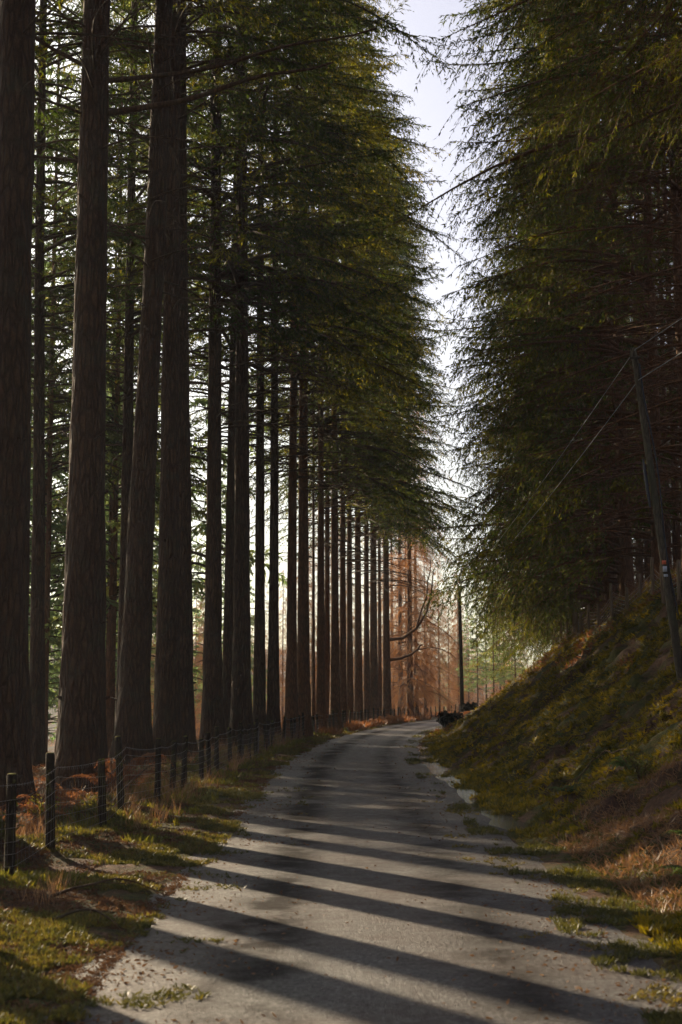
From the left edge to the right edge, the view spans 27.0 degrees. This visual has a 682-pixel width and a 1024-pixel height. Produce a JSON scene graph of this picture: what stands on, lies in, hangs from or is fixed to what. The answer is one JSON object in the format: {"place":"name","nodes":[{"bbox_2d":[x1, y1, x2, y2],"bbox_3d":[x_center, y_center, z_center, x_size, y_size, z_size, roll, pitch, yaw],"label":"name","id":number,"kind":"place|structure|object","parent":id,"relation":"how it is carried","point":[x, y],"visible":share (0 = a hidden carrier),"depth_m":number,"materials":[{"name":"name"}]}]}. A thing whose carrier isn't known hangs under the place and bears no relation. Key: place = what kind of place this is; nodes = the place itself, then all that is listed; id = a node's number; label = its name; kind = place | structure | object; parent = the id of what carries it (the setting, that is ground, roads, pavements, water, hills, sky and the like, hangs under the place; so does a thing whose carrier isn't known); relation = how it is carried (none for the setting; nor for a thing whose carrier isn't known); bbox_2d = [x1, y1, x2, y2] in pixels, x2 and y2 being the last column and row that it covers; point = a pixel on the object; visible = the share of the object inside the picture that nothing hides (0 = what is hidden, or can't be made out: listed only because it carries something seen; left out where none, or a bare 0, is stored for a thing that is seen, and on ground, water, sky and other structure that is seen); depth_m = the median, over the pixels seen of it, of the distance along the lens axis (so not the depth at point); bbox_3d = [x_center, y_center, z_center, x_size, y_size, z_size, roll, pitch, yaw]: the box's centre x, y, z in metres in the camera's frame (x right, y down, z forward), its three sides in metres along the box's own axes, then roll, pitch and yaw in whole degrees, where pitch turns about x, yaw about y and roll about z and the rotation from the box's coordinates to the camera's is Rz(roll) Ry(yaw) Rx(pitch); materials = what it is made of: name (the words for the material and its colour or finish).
{"place":"outdoors","nodes":[
{"label":"outdoors","id":0,"kind":"place"},
{"bbox_2d":[0,715,388,906],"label":"tall grass","id":1,"kind":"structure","parent":0,"point":[235,765],"depth_m":24.50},
{"bbox_2d":[0,720,413,1023],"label":"verge grass","id":2,"kind":"structure","parent":0,"point":[62,929],"depth_m":13.96,"materials":[{"name":"plant"}]},
{"bbox_2d":[0,574,681,1009],"bbox_3d":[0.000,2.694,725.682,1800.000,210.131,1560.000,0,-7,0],"label":"ground","id":3,"kind":"structure","parent":0,"point":[652,804],"depth_m":24.10,"materials":[{"name":"plant"}]},
{"bbox_2d":[0,783,85,813],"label":"bracken","id":4,"kind":"object","parent":3,"relation":"on","point":[26,807],"visible":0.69,"depth_m":20.70,"materials":[{"name":"brown plant"}]},
{"bbox_2d":[28,220,68,743],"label":"conifer tree","id":5,"kind":"object","parent":3,"relation":"on","point":[52,667],"visible":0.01,"depth_m":87.57,"materials":[{"name":"green plant"}]},
{"bbox_2d":[31,82,75,422],"bbox_3d":[-13.415,-5.335,53.787,7.046,32.525,7.667,3,-8,-21],"label":"conifer tree","id":6,"kind":"object","parent":3,"relation":"on","point":[49,359],"visible":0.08,"depth_m":55.02,"materials":[{"name":"green plant"}]},
{"bbox_2d":[31,24,76,284],"bbox_3d":[-12.057,-11.938,43.126,9.418,42.155,8.656,-5,-9,36],"label":"conifer tree","id":7,"kind":"object","parent":3,"relation":"on","point":[50,202],"visible":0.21,"depth_m":44.17,"materials":[{"name":"green plant"}]},
{"bbox_2d":[35,6,77,74],"bbox_3d":[-11.601,-14.134,36.434,10.408,44.000,9.616,0,-7,0],"label":"conifer tree","id":8,"kind":"object","parent":3,"relation":"on","point":[38,22],"visible":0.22,"depth_m":35.04,"materials":[{"name":"green plant"}]},
{"bbox_2d":[31,274,116,466],"bbox_3d":[-13.753,-4.723,57.377,7.519,33.033,8.203,-7,-10,42],"label":"conifer tree","id":9,"kind":"object","parent":3,"relation":"on","point":[49,403],"visible":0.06,"depth_m":57.99,"materials":[{"name":"green plant"}]},
{"bbox_2d":[31,7,122,396],"bbox_3d":[-13.373,-9.006,56.673,8.358,40.703,9.094,-6,-10,39],"label":"conifer tree","id":10,"kind":"object","parent":3,"relation":"on","point":[68,308],"visible":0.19,"depth_m":56.95,"materials":[{"name":"green plant"}]},
{"bbox_2d":[28,42,133,719],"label":"conifer tree","id":11,"kind":"object","parent":3,"relation":"on","point":[56,528],"visible":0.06,"depth_m":70.10,"materials":[{"name":"green plant"}]},
{"bbox_2d":[32,0,150,213],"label":"conifer tree","id":12,"kind":"object","parent":3,"relation":"on","point":[59,150],"visible":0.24,"depth_m":40.66,"materials":[{"name":"green plant"}]},
{"bbox_2d":[0,0,212,812],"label":"conifer tree","id":13,"kind":"object","parent":3,"relation":"on","point":[18,33],"visible":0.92,"depth_m":23.73,"materials":[{"name":"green plant"}]},
{"bbox_2d":[50,878,164,896],"bbox_3d":[-2.201,3.604,13.590,1.146,0.213,0.448,2,-8,-14],"label":"fallen branch","id":14,"kind":"object","parent":3,"relation":"on","point":[80,886],"visible":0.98,"depth_m":13.51,"materials":[{"name":"brown wood"}]},
{"bbox_2d":[28,102,195,732],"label":"conifer tree","id":15,"kind":"object","parent":3,"relation":"on","point":[55,611],"visible":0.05,"depth_m":69.95,"materials":[{"name":"green plant"}]},
{"bbox_2d":[62,752,175,793],"bbox_3d":[-3.924,4.637,25.150,1.972,0.740,1.977,-3,-8,20],"label":"bracken","id":16,"kind":"object","parent":3,"relation":"on","point":[136,760],"visible":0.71,"depth_m":25.20,"materials":[{"name":"brown plant"}]},
{"bbox_2d":[28,0,224,754],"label":"conifer tree","id":17,"kind":"object","parent":3,"relation":"on","point":[114,557],"visible":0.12,"depth_m":65.61,"materials":[{"name":"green plant"}]},
{"bbox_2d":[54,259,204,714],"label":"conifer tree","id":18,"kind":"object","parent":3,"relation":"on","point":[155,550],"visible":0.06,"depth_m":74.23,"materials":[{"name":"green plant"}]},
{"bbox_2d":[0,726,281,831],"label":"floor litter","id":19,"kind":"object","parent":3,"relation":"on","point":[38,775],"visible":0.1,"depth_m":29.23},
{"bbox_2d":[29,0,253,768],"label":"conifer tree","id":20,"kind":"object","parent":3,"relation":"on","point":[37,648],"visible":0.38,"depth_m":47.83,"materials":[{"name":"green plant"}]},
{"bbox_2d":[30,0,259,752],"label":"conifer tree","id":21,"kind":"object","parent":3,"relation":"on","point":[49,453],"visible":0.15,"depth_m":62.69,"materials":[{"name":"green plant"}]},
{"bbox_2d":[35,0,272,764],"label":"conifer tree","id":22,"kind":"object","parent":3,"relation":"on","point":[133,726],"visible":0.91,"depth_m":37.38,"materials":[{"name":"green plant"}]},
{"bbox_2d":[30,0,287,664],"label":"conifer tree","id":23,"kind":"object","parent":3,"relation":"on","point":[202,481],"visible":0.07,"depth_m":70.51,"materials":[{"name":"green plant"}]},
{"bbox_2d":[0,726,347,887],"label":"grass","id":24,"kind":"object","parent":3,"relation":"on","point":[131,838],"visible":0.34,"depth_m":21.07,"materials":[{"name":"brown plant"}]},
{"bbox_2d":[151,495,222,717],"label":"conifer tree","id":25,"kind":"object","parent":3,"relation":"on","point":[197,612],"visible":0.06,"depth_m":140.57,"materials":[{"name":"green plant"}]},
{"bbox_2d":[35,0,355,761],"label":"conifer tree","id":26,"kind":"object","parent":3,"relation":"on","point":[166,729],"visible":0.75,"depth_m":40.65,"materials":[{"name":"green plant"}]},
{"bbox_2d":[31,0,364,728],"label":"conifer tree","id":27,"kind":"object","parent":3,"relation":"on","point":[127,433],"visible":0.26,"depth_m":52.72,"materials":[{"name":"green plant"}]},
{"bbox_2d":[193,571,204,737],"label":"larch tree","id":28,"kind":"object","parent":3,"relation":"on","point":[199,658],"visible":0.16,"depth_m":135.88,"materials":[{"name":"orange plant"}]},
{"bbox_2d":[105,37,297,680],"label":"conifer tree","id":29,"kind":"object","parent":3,"relation":"on","point":[202,526],"visible":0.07,"depth_m":76.84,"materials":[{"name":"green plant"}]},
{"bbox_2d":[32,0,375,793],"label":"conifer tree","id":30,"kind":"object","parent":3,"relation":"on","point":[80,730],"visible":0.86,"depth_m":27.72,"materials":[{"name":"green plant"}]},
{"bbox_2d":[54,0,359,753],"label":"conifer tree","id":31,"kind":"object","parent":3,"relation":"on","point":[187,707],"visible":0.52,"depth_m":44.58,"materials":[{"name":"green plant"}]},
{"bbox_2d":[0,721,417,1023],"bbox_3d":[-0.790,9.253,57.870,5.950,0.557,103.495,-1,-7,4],"label":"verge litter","id":32,"kind":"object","parent":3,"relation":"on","point":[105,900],"visible":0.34,"depth_m":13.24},
{"bbox_2d":[33,0,414,746],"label":"conifer tree","id":33,"kind":"object","parent":3,"relation":"on","point":[211,712],"visible":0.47,"depth_m":49.44,"materials":[{"name":"green plant"}]},
{"bbox_2d":[0,704,459,873],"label":"roadside fence","id":34,"kind":"object","parent":3,"relation":"on","point":[10,832],"visible":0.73,"depth_m":21.57,"materials":[{"name":"brown wood"}]},
{"bbox_2d":[193,445,266,710],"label":"conifer tree","id":35,"kind":"object","parent":3,"relation":"on","point":[223,570],"visible":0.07,"depth_m":145.97,"materials":[{"name":"green plant"}]},
{"bbox_2d":[44,0,417,736],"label":"conifer tree","id":36,"kind":"object","parent":3,"relation":"on","point":[258,712],"visible":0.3,"depth_m":60.31,"materials":[{"name":"green plant"}]},
{"bbox_2d":[106,0,418,737],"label":"conifer tree","id":37,"kind":"object","parent":3,"relation":"on","point":[228,595],"visible":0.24,"depth_m":56.74,"materials":[{"name":"green plant"}]},
{"bbox_2d":[75,0,455,747],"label":"conifer tree","id":38,"kind":"object","parent":3,"relation":"on","point":[241,698],"visible":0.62,"depth_m":49.91,"materials":[{"name":"green plant"}]},
{"bbox_2d":[106,1,427,734],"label":"conifer tree","id":39,"kind":"object","parent":3,"relation":"on","point":[273,697],"visible":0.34,"depth_m":60.21,"materials":[{"name":"green plant"}]},
{"bbox_2d":[265,568,286,725],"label":"larch tree","id":40,"kind":"object","parent":3,"relation":"on","point":[281,662],"visible":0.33,"depth_m":152.87,"materials":[{"name":"orange plant"}]},
{"bbox_2d":[124,0,449,737],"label":"conifer tree","id":41,"kind":"object","parent":3,"relation":"on","point":[303,664],"visible":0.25,"depth_m":65.52,"materials":[{"name":"green plant"}]},
{"bbox_2d":[280,484,330,722],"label":"larch tree","id":42,"kind":"object","parent":3,"relation":"on","point":[310,571],"visible":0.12,"depth_m":103.68,"materials":[{"name":"orange plant"}]},
{"bbox_2d":[190,9,441,721],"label":"conifer tree","id":43,"kind":"object","parent":3,"relation":"on","point":[336,448],"visible":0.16,"depth_m":77.97,"materials":[{"name":"green plant"}]},
{"bbox_2d":[189,0,444,738],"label":"conifer tree","id":44,"kind":"object","parent":3,"relation":"on","point":[291,699],"visible":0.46,"depth_m":62.02,"materials":[{"name":"green plant"}]},
{"bbox_2d":[199,2,450,726],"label":"conifer tree","id":45,"kind":"object","parent":3,"relation":"on","point":[327,601],"visible":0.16,"depth_m":79.83,"materials":[{"name":"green plant"}]},
{"bbox_2d":[224,40,440,720],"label":"conifer tree","id":46,"kind":"object","parent":3,"relation":"on","point":[349,662],"visible":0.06,"depth_m":89.74,"materials":[{"name":"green plant"}]},
{"bbox_2d":[227,0,461,730],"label":"conifer tree","id":47,"kind":"object","parent":3,"relation":"on","point":[334,703],"visible":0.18,"depth_m":78.37,"materials":[{"name":"green plant"}]},
{"bbox_2d":[227,0,465,729],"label":"conifer tree","id":48,"kind":"object","parent":3,"relation":"on","point":[320,698],"visible":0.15,"depth_m":72.37,"materials":[{"name":"green plant"}]},
{"bbox_2d":[252,98,450,718],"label":"conifer tree","id":49,"kind":"object","parent":3,"relation":"on","point":[366,685],"visible":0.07,"depth_m":97.70,"materials":[{"name":"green plant"}]},
{"bbox_2d":[222,21,497,722],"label":"conifer tree","id":50,"kind":"object","parent":3,"relation":"on","point":[342,653],"visible":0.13,"depth_m":84.10,"materials":[{"name":"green plant"}]},
{"bbox_2d":[279,148,455,713],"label":"conifer tree","id":51,"kind":"object","parent":3,"relation":"on","point":[380,648],"visible":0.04,"depth_m":106.70,"materials":[{"name":"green plant"}]},
{"bbox_2d":[249,59,494,721],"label":"conifer tree","id":52,"kind":"object","parent":3,"relation":"on","point":[358,692],"visible":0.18,"depth_m":91.93,"materials":[{"name":"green plant"}]},
{"bbox_2d":[285,151,477,717],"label":"conifer tree","id":53,"kind":"object","parent":3,"relation":"on","point":[386,692],"visible":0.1,"depth_m":105.60,"materials":[{"name":"green plant"}]},
{"bbox_2d":[279,89,489,716],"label":"conifer tree","id":54,"kind":"object","parent":3,"relation":"on","point":[374,696],"visible":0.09,"depth_m":100.83,"materials":[{"name":"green plant"}]},
{"bbox_2d":[315,711,453,734],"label":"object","id":55,"kind":"object","parent":3,"relation":"on","point":[353,725],"visible":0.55,"depth_m":86.02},
{"bbox_2d":[362,528,431,714],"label":"larch tree","id":56,"kind":"object","parent":3,"relation":"on","point":[391,561],"visible":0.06,"depth_m":129.69,"materials":[{"name":"orange plant"}]},
{"bbox_2d":[353,397,452,719],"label":"larch tree","id":57,"kind":"object","parent":3,"relation":"on","point":[399,618],"visible":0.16,"depth_m":117.20,"materials":[{"name":"orange plant"}]},
{"bbox_2d":[361,306,474,717],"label":"larch tree","id":58,"kind":"object","parent":3,"relation":"on","point":[410,694],"visible":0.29,"depth_m":112.13,"materials":[{"name":"orange plant"}]},
{"bbox_2d":[377,411,467,716],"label":"larch tree","id":59,"kind":"object","parent":3,"relation":"on","point":[426,669],"visible":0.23,"depth_m":120.42,"materials":[{"name":"orange plant"}]},
{"bbox_2d":[404,549,453,713],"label":"larch tree","id":60,"kind":"object","parent":3,"relation":"on","point":[425,704],"visible":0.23,"depth_m":123.49,"materials":[{"name":"orange plant"}]},
{"bbox_2d":[419,561,464,710],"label":"larch tree","id":61,"kind":"object","parent":3,"relation":"on","point":[438,687],"visible":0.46,"depth_m":134.14,"materials":[{"name":"plant"}]},
{"bbox_2d":[433,594,465,711],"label":"larch tree","id":62,"kind":"object","parent":3,"relation":"on","point":[451,685],"visible":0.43,"depth_m":149.20,"materials":[{"name":"orange plant"}]},
{"bbox_2d":[436,710,463,727],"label":"dark bush","id":63,"kind":"object","parent":3,"relation":"on","point":[444,718],"visible":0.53,"depth_m":65.02,"materials":[{"name":"black plant"}]},
{"bbox_2d":[444,595,476,711],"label":"larch tree","id":64,"kind":"object","parent":3,"relation":"on","point":[458,699],"visible":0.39,"depth_m":167.02,"materials":[{"name":"orange plant"}]},
{"bbox_2d":[458,589,463,711],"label":"utility pole","id":65,"kind":"object","parent":3,"relation":"on","point":[461,662],"visible":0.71,"depth_m":83.50,"materials":[{"name":"brown wood"}]},
{"bbox_2d":[455,601,484,702],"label":"conifer tree","id":66,"kind":"object","parent":3,"relation":"on","point":[468,656],"visible":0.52,"depth_m":149.24,"materials":[{"name":"green plant"}]},
{"bbox_2d":[417,734,530,829],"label":"water","id":67,"kind":"structure","parent":3,"relation":"on","point":[506,822],"depth_m":27.41,"materials":[{"name":"grey liquid"}]},
{"bbox_2d":[455,590,494,704],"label":"conifer tree","id":68,"kind":"object","parent":3,"relation":"on","point":[475,684],"visible":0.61,"depth_m":139.15,"materials":[{"name":"green plant"}]},
{"bbox_2d":[476,559,514,693],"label":"conifer tree","id":69,"kind":"object","parent":3,"relation":"on","point":[500,678],"visible":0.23,"depth_m":149.18,"materials":[{"name":"green plant"}]},
{"bbox_2d":[484,582,528,683],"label":"conifer tree","id":70,"kind":"object","parent":3,"relation":"on","point":[509,674],"visible":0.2,"depth_m":148.72,"materials":[{"name":"green plant"}]},
{"bbox_2d":[367,0,681,571],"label":"conifer tree","id":71,"kind":"object","parent":3,"relation":"on","point":[675,184],"visible":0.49,"depth_m":48.08,"materials":[{"name":"green plant"}]},
{"bbox_2d":[382,8,681,678],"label":"conifer tree","id":72,"kind":"object","parent":3,"relation":"on","point":[605,591],"visible":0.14,"depth_m":70.43,"materials":[{"name":"green plant"}]},
{"bbox_2d":[403,726,681,1023],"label":"verge grass","id":73,"kind":"structure","parent":3,"relation":"on","point":[653,1016],"depth_m":13.59,"materials":[{"name":"plant"}]},
{"bbox_2d":[414,1,678,674],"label":"conifer tree","id":74,"kind":"object","parent":3,"relation":"on","point":[579,606],"visible":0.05,"depth_m":82.45,"materials":[{"name":"green plant"}]},
{"bbox_2d":[414,0,681,513],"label":"conifer tree","id":75,"kind":"object","parent":3,"relation":"on","point":[618,40],"visible":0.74,"depth_m":37.65,"materials":[{"name":"green plant"}]},
{"bbox_2d":[417,0,681,616],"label":"conifer tree","id":76,"kind":"object","parent":3,"relation":"on","point":[625,566],"visible":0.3,"depth_m":57.51,"materials":[{"name":"green plant"}]},
{"bbox_2d":[419,569,681,954],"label":"bank moss","id":77,"kind":"object","parent":3,"relation":"on","point":[644,929],"visible":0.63,"depth_m":29.40,"materials":[{"name":"plant"}]},
{"bbox_2d":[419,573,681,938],"bbox_3d":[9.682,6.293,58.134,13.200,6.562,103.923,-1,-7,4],"label":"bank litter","id":78,"kind":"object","parent":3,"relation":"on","point":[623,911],"visible":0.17,"depth_m":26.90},
{"bbox_2d":[422,0,681,647],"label":"conifer tree","id":79,"kind":"object","parent":3,"relation":"on","point":[608,580],"visible":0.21,"depth_m":63.56,"materials":[{"name":"green plant"}]},
{"bbox_2d":[424,4,679,656],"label":"conifer tree","id":80,"kind":"object","parent":3,"relation":"on","point":[596,592],"visible":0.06,"depth_m":74.62,"materials":[{"name":"green plant"}]},
{"bbox_2d":[425,572,681,737],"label":"bank bracken litter","id":81,"kind":"object","parent":3,"relation":"on","point":[580,645],"visible":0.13,"depth_m":51.38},
{"bbox_2d":[429,45,679,679],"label":"conifer tree","id":82,"kind":"object","parent":3,"relation":"on","point":[504,570],"depth_m":97.24,"materials":[{"name":"green plant"}]},
{"bbox_2d":[475,46,634,662],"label":"conifer tree","id":83,"kind":"object","parent":3,"relation":"on","point":[539,645],"depth_m":102.98,"materials":[{"name":"green plant"}]},
{"bbox_2d":[434,0,681,525],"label":"conifer tree","id":84,"kind":"object","parent":3,"relation":"on","point":[527,86],"visible":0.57,"depth_m":42.95,"materials":[{"name":"green plant"}]},
{"bbox_2d":[435,0,681,592],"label":"conifer tree","id":85,"kind":"object","parent":3,"relation":"on","point":[527,426],"visible":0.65,"depth_m":52.03,"materials":[{"name":"green plant"}]},
{"bbox_2d":[464,25,680,659],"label":"conifer tree","id":86,"kind":"object","parent":3,"relation":"on","point":[514,640],"visible":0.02,"depth_m":88.27,"materials":[{"name":"green plant"}]},
{"bbox_2d":[491,0,681,479],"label":"conifer tree","id":87,"kind":"object","parent":3,"relation":"on","point":[594,15],"visible":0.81,"depth_m":34.33,"materials":[{"name":"green plant"}]},
{"bbox_2d":[498,0,681,197],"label":"conifer tree","id":88,"kind":"object","parent":3,"relation":"on","point":[674,52],"visible":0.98,"depth_m":24.23,"materials":[{"name":"green plant"}]},
{"bbox_2d":[529,28,681,216],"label":"conifer tree","id":89,"kind":"object","parent":3,"relation":"on","point":[663,112],"visible":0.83,"depth_m":27.61,"materials":[{"name":"green plant"}]},
{"bbox_2d":[537,748,681,914],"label":"sunlit litter","id":90,"kind":"object","parent":3,"relation":"on","point":[646,822],"visible":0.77,"depth_m":15.81,"materials":[{"name":"brown plant"}]},
{"bbox_2d":[552,557,681,647],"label":"bank fence","id":91,"kind":"object","parent":3,"relation":"on","point":[577,625],"visible":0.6,"depth_m":51.18,"materials":[{"name":"brown wood"}]},
{"bbox_2d":[562,562,681,634],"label":"plantation brush","id":92,"kind":"object","parent":3,"relation":"on","point":[616,597],"visible":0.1,"depth_m":50.93,"materials":[{"name":"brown plant"}]},
{"bbox_2d":[608,2,674,584],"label":"conifer tree","id":93,"kind":"object","parent":3,"relation":"on","point":[645,543],"visible":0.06,"depth_m":74.99,"materials":[{"name":"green plant"}]},
{"bbox_2d":[624,747,659,783],"bbox_3d":[4.177,3.529,19.675,0.494,0.589,0.654,-1,-7,7],"label":"bramble shrub","id":94,"kind":"object","parent":3,"relation":"on","point":[643,772],"visible":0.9,"depth_m":19.63,"materials":[{"name":"green plant"}]},
{"bbox_2d":[605,2,681,567],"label":"conifer tree","id":95,"kind":"object","parent":3,"relation":"on","point":[667,530],"visible":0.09,"depth_m":68.07,"materials":[{"name":"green plant"}]},
{"bbox_2d":[608,20,680,579],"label":"conifer tree","id":96,"kind":"object","parent":3,"relation":"on","point":[675,539],"visible":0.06,"depth_m":63.02,"materials":[{"name":"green plant"}]},
{"bbox_2d":[629,348,681,682],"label":"utility pole","id":97,"kind":"object","parent":3,"relation":"on","point":[665,570],"visible":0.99,"depth_m":26.17,"materials":[{"name":"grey wood"}]},
{"bbox_2d":[29,0,681,668],"label":"sky","id":98,"kind":"structure","parent":0,"point":[432,108],"materials":[{"name":"white"}]},
{"bbox_2d":[43,720,681,1023],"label":"road","id":99,"kind":"structure","parent":0,"point":[359,989],"depth_m":11.85,"materials":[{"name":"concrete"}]},
{"bbox_2d":[0,786,310,1023],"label":"edge sprigs","id":100,"kind":"object","parent":99,"relation":"on","point":[89,1002],"visible":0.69,"depth_m":10.94,"materials":[{"name":"green plant"}]},
{"bbox_2d":[16,741,681,1023],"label":"road litter","id":101,"kind":"object","parent":99,"relation":"on","point":[242,1022],"visible":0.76,"depth_m":10.80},
{"bbox_2d":[417,788,681,1020],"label":"edge sprigs","id":102,"kind":"object","parent":99,"relation":"on","point":[646,990],"visible":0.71,"depth_m":11.27,"materials":[{"name":"green plant"}]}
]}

